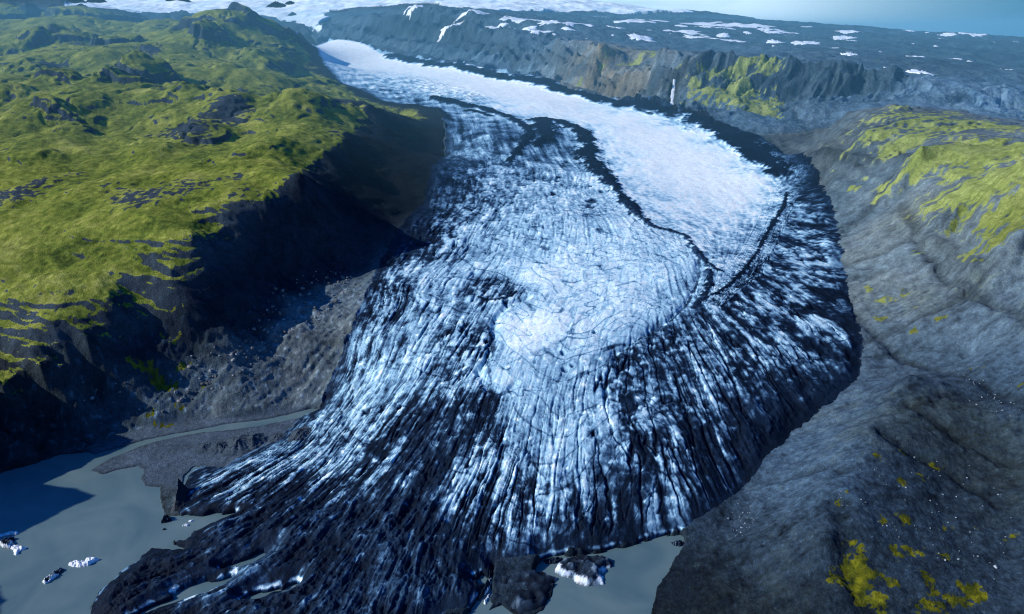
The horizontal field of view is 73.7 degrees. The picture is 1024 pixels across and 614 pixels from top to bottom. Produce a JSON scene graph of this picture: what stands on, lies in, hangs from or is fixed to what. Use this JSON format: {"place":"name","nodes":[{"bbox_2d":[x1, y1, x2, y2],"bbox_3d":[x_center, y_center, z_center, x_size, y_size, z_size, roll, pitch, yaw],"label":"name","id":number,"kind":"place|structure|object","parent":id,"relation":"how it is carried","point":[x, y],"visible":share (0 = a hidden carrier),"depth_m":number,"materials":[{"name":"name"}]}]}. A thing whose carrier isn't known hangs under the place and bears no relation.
{"place":"outdoors","nodes":[
{"label":"outdoors","id":0,"kind":"place"},
{"bbox_2d":[0,0,444,512],"bbox_3d":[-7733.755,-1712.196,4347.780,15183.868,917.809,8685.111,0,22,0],"label":"grassy hills","id":1,"kind":"structure","parent":0,"point":[178,188],"depth_m":1221.34,"materials":[{"name":"green plant"}]},
{"bbox_2d":[0,128,446,613],"bbox_3d":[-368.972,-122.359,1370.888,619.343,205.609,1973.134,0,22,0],"label":"mud flat shore","id":2,"kind":"structure","parent":0,"point":[166,462],"depth_m":881.43,"materials":[{"name":"grey soil"}]},
{"bbox_2d":[195,442,210,453],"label":"debris mound","id":3,"kind":"object","parent":2,"relation":"on","point":[202,448],"visible":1,"depth_m":876.98,"materials":[{"name":"grey gravel"}]},
{"bbox_2d":[207,440,227,454],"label":"debris mound","id":4,"kind":"object","parent":2,"relation":"on","point":[217,446],"visible":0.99,"depth_m":876.85,"materials":[{"name":"grey gravel"}]},
{"bbox_2d":[220,433,250,457],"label":"debris mound","id":5,"kind":"object","parent":2,"relation":"on","point":[236,446],"visible":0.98,"depth_m":875.42,"materials":[{"name":"grey gravel"}]},
{"bbox_2d":[246,432,267,450],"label":"debris mound","id":6,"kind":"object","parent":2,"relation":"on","point":[256,440],"visible":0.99,"depth_m":889.52,"materials":[{"name":"grey stone"}]},
{"bbox_2d":[268,432,284,442],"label":"debris mound","id":7,"kind":"object","parent":2,"relation":"on","point":[276,437],"visible":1,"depth_m":898.78,"materials":[{"name":"grey gravel"}]},
{"bbox_2d":[0,409,684,613],"bbox_3d":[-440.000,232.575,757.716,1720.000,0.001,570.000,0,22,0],"label":"lake water","id":8,"kind":"structure","parent":0,"point":[61,511],"depth_m":716.50,"materials":[{"name":"grey liquid"}]},
{"bbox_2d":[0,536,14,548],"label":"iceberg","id":9,"kind":"object","parent":8,"relation":"in","point":[5,542],"visible":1,"depth_m":714.53,"materials":[{"name":"white ice"}]},
{"bbox_2d":[0,531,17,536],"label":"iceberg","id":10,"kind":"object","parent":8,"relation":"in","point":[10,532],"visible":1,"depth_m":730.69,"materials":[{"name":"blue ice"}]},
{"bbox_2d":[11,544,26,554],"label":"iceberg","id":11,"kind":"object","parent":8,"relation":"in","point":[16,549],"visible":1,"depth_m":708.69,"materials":[{"name":"white ice"}]},
{"bbox_2d":[42,567,63,583],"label":"iceberg","id":12,"kind":"object","parent":8,"relation":"in","point":[53,575],"visible":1,"depth_m":672.28,"materials":[{"name":"white ice"}]},
{"bbox_2d":[68,557,98,566],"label":"iceberg","id":13,"kind":"object","parent":8,"relation":"in","point":[88,561],"visible":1,"depth_m":688.35,"materials":[{"name":"white ice"}]},
{"bbox_2d":[161,514,171,523],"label":"iceberg","id":14,"kind":"object","parent":8,"relation":"in","point":[166,518],"visible":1,"depth_m":748.88,"materials":[{"name":"black ice"}]},
{"bbox_2d":[171,478,188,511],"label":"ice fin","id":15,"kind":"object","parent":8,"relation":"in","point":[181,497],"visible":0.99,"depth_m":778.03,"materials":[{"name":"black ice"}]},
{"bbox_2d":[485,577,491,594],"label":"iceberg","id":16,"kind":"object","parent":8,"relation":"in","point":[488,588],"visible":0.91,"depth_m":659.42,"materials":[{"name":"blue ice"}]},
{"bbox_2d":[490,568,556,612],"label":"iceberg","id":17,"kind":"object","parent":8,"relation":"in","point":[534,595],"visible":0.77,"depth_m":650.07,"materials":[{"name":"black ice"}]},
{"bbox_2d":[543,556,562,564],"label":"iceberg","id":18,"kind":"object","parent":8,"relation":"in","point":[553,560],"visible":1,"depth_m":692.66,"materials":[{"name":"black ice"}]},
{"bbox_2d":[555,554,612,586],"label":"iceberg","id":19,"kind":"object","parent":8,"relation":"in","point":[584,570],"visible":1,"depth_m":678.01,"materials":[{"name":"white ice"}]},
{"bbox_2d":[671,540,684,546],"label":"iceberg","id":20,"kind":"object","parent":8,"relation":"in","point":[679,543],"visible":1,"depth_m":715.40,"materials":[{"name":"grey ice"}]},
{"bbox_2d":[64,0,692,29],"bbox_3d":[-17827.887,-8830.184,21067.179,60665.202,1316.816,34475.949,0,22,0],"label":"ice cap snow","id":21,"kind":"structure","parent":0,"point":[312,12],"depth_m":8382.19,"materials":[{"name":"white snow"}]},
{"bbox_2d":[67,0,86,2],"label":"rock outcrop","id":22,"kind":"object","parent":21,"relation":"on","point":[76,1],"visible":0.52,"depth_m":6887.89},
{"bbox_2d":[86,0,106,2],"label":"rock outcrop","id":23,"kind":"object","parent":21,"relation":"on","point":[96,1],"visible":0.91,"depth_m":10153.65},
{"bbox_2d":[266,1,285,7],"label":"rock outcrop","id":24,"kind":"object","parent":21,"relation":"on","point":[275,4],"visible":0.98,"depth_m":9464.27,"materials":[{"name":"grey stone"}]},
{"bbox_2d":[91,31,863,613],"bbox_3d":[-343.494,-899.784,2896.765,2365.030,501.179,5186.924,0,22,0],"label":"glacier","id":25,"kind":"object","parent":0,"point":[589,321],"visible":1,"depth_m":958.74,"materials":[{"name":"white ice"}]},
{"bbox_2d":[287,426,311,443],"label":"debris mound","id":26,"kind":"object","parent":25,"relation":"on","point":[301,433],"visible":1,"depth_m":894.25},
{"bbox_2d":[306,1,1023,134],"bbox_3d":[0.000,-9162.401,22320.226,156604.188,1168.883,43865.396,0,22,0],"label":"plateau mountains","id":27,"kind":"structure","parent":0,"point":[755,82],"depth_m":3335.42,"materials":[{"name":"grey stone"}]},
{"bbox_2d":[404,5,423,16],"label":"snow patch","id":28,"kind":"object","parent":27,"relation":"on","point":[412,8],"visible":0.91,"depth_m":4825.27,"materials":[{"name":"white snow"}]},
{"bbox_2d":[437,21,463,41],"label":"snow patch","id":29,"kind":"object","parent":27,"relation":"on","point":[443,30],"visible":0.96,"depth_m":4484.13,"materials":[{"name":"white snow"}]},
{"bbox_2d":[454,9,489,21],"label":"snow patch","id":30,"kind":"object","parent":27,"relation":"on","point":[474,10],"visible":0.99,"depth_m":4496.69,"materials":[{"name":"white snow"}]},
{"bbox_2d":[487,23,508,28],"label":"snow patch","id":31,"kind":"object","parent":27,"relation":"on","point":[501,24],"visible":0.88,"depth_m":4366.36,"materials":[{"name":"white snow"}]},
{"bbox_2d":[499,16,538,22],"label":"snow patch","id":32,"kind":"object","parent":27,"relation":"on","point":[515,19],"visible":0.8,"depth_m":4417.44,"materials":[{"name":"white snow"}]},
{"bbox_2d":[522,26,536,29],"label":"snow patch","id":33,"kind":"object","parent":27,"relation":"on","point":[530,28],"visible":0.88,"depth_m":4156.59,"materials":[{"name":"white snow"}]},
{"bbox_2d":[537,20,560,25],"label":"snow patch","id":34,"kind":"object","parent":27,"relation":"on","point":[542,22],"visible":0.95,"depth_m":4283.23,"materials":[{"name":"white snow"}]},
{"bbox_2d":[613,19,656,22],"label":"snow patch","id":35,"kind":"object","parent":27,"relation":"on","point":[632,20],"visible":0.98,"depth_m":5209.85,"materials":[{"name":"white snow"}]},
{"bbox_2d":[627,33,655,41],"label":"snow patch","id":36,"kind":"object","parent":27,"relation":"on","point":[639,37],"visible":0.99,"depth_m":4155.11,"materials":[{"name":"white snow"}]},
{"bbox_2d":[670,79,675,104],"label":"waterfall","id":37,"kind":"structure","parent":27,"relation":"attached to","point":[672,92],"depth_m":2777.26,"materials":[{"name":"liquid"}]},
{"bbox_2d":[663,29,704,34],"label":"snow patch","id":38,"kind":"object","parent":27,"relation":"on","point":[693,31],"visible":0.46,"depth_m":4864.87,"materials":[{"name":"white snow"}]},
{"bbox_2d":[682,35,705,38],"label":"snow patch","id":39,"kind":"object","parent":27,"relation":"on","point":[688,36],"visible":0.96,"depth_m":4436.90,"materials":[{"name":"white snow"}]},
{"bbox_2d":[681,21,720,25],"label":"snow patch","id":40,"kind":"object","parent":27,"relation":"on","point":[705,23],"visible":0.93,"depth_m":5575.88,"materials":[{"name":"white snow"}]},
{"bbox_2d":[694,26,734,29],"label":"snow patch","id":41,"kind":"object","parent":27,"relation":"on","point":[716,27],"visible":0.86,"depth_m":5047.39,"materials":[{"name":"white snow"}]},
{"bbox_2d":[717,33,729,37],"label":"snow patch","id":42,"kind":"object","parent":27,"relation":"on","point":[723,35],"visible":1,"depth_m":4793.20,"materials":[{"name":"white snow"}]},
{"bbox_2d":[710,38,740,40],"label":"snow patch","id":43,"kind":"object","parent":27,"relation":"on","point":[725,39],"visible":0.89,"depth_m":4428.06,"materials":[{"name":"white snow"}]},
{"bbox_2d":[714,23,774,27],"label":"snow patch","id":44,"kind":"object","parent":27,"relation":"on","point":[745,25],"visible":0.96,"depth_m":5519.80,"materials":[{"name":"white snow"}]},
{"bbox_2d":[758,28,782,30],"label":"snow patch","id":45,"kind":"object","parent":27,"relation":"on","point":[769,29],"visible":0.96,"depth_m":5399.06,"materials":[{"name":"white snow"}]},
{"bbox_2d":[761,30,782,33],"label":"snow patch","id":46,"kind":"object","parent":27,"relation":"on","point":[766,31],"visible":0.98,"depth_m":5128.16,"materials":[{"name":"white snow"}]},
{"bbox_2d":[767,39,784,42],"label":"snow patch","id":47,"kind":"object","parent":27,"relation":"on","point":[772,41],"visible":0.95,"depth_m":4619.52,"materials":[{"name":"white snow"}]},
{"bbox_2d":[791,41,819,44],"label":"snow patch","id":48,"kind":"object","parent":27,"relation":"on","point":[803,42],"visible":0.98,"depth_m":4554.23,"materials":[{"name":"white snow"}]},
{"bbox_2d":[833,35,856,38],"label":"snow patch","id":49,"kind":"object","parent":27,"relation":"on","point":[845,37],"visible":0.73,"depth_m":5233.56,"materials":[{"name":"white snow"}]},
{"bbox_2d":[839,30,859,33],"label":"snow patch","id":50,"kind":"object","parent":27,"relation":"on","point":[846,31],"visible":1,"depth_m":5346.82,"materials":[{"name":"white snow"}]},
{"bbox_2d":[905,69,934,75],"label":"snow patch","id":51,"kind":"object","parent":27,"relation":"on","point":[916,71],"visible":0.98,"depth_m":2985.23,"materials":[{"name":"white snow"}]},
{"bbox_2d":[940,33,956,35],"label":"snow patch","id":52,"kind":"object","parent":27,"relation":"on","point":[950,34],"visible":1,"depth_m":5635.15,"materials":[{"name":"white snow"}]},
{"bbox_2d":[958,32,985,36],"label":"snow patch","id":53,"kind":"object","parent":27,"relation":"on","point":[973,34],"visible":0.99,"depth_m":5613.73,"materials":[{"name":"white snow"}]},
{"bbox_2d":[447,104,1023,613],"bbox_3d":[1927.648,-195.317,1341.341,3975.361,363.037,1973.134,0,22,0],"label":"moraine hills","id":54,"kind":"structure","parent":0,"point":[929,208],"depth_m":798.55,"materials":[{"name":"grey stone"}]},
{"bbox_2d":[593,0,1023,36],"label":"sky","id":55,"kind":"structure","parent":0,"point":[992,17],"materials":[{"name":"blue"}]}
]}

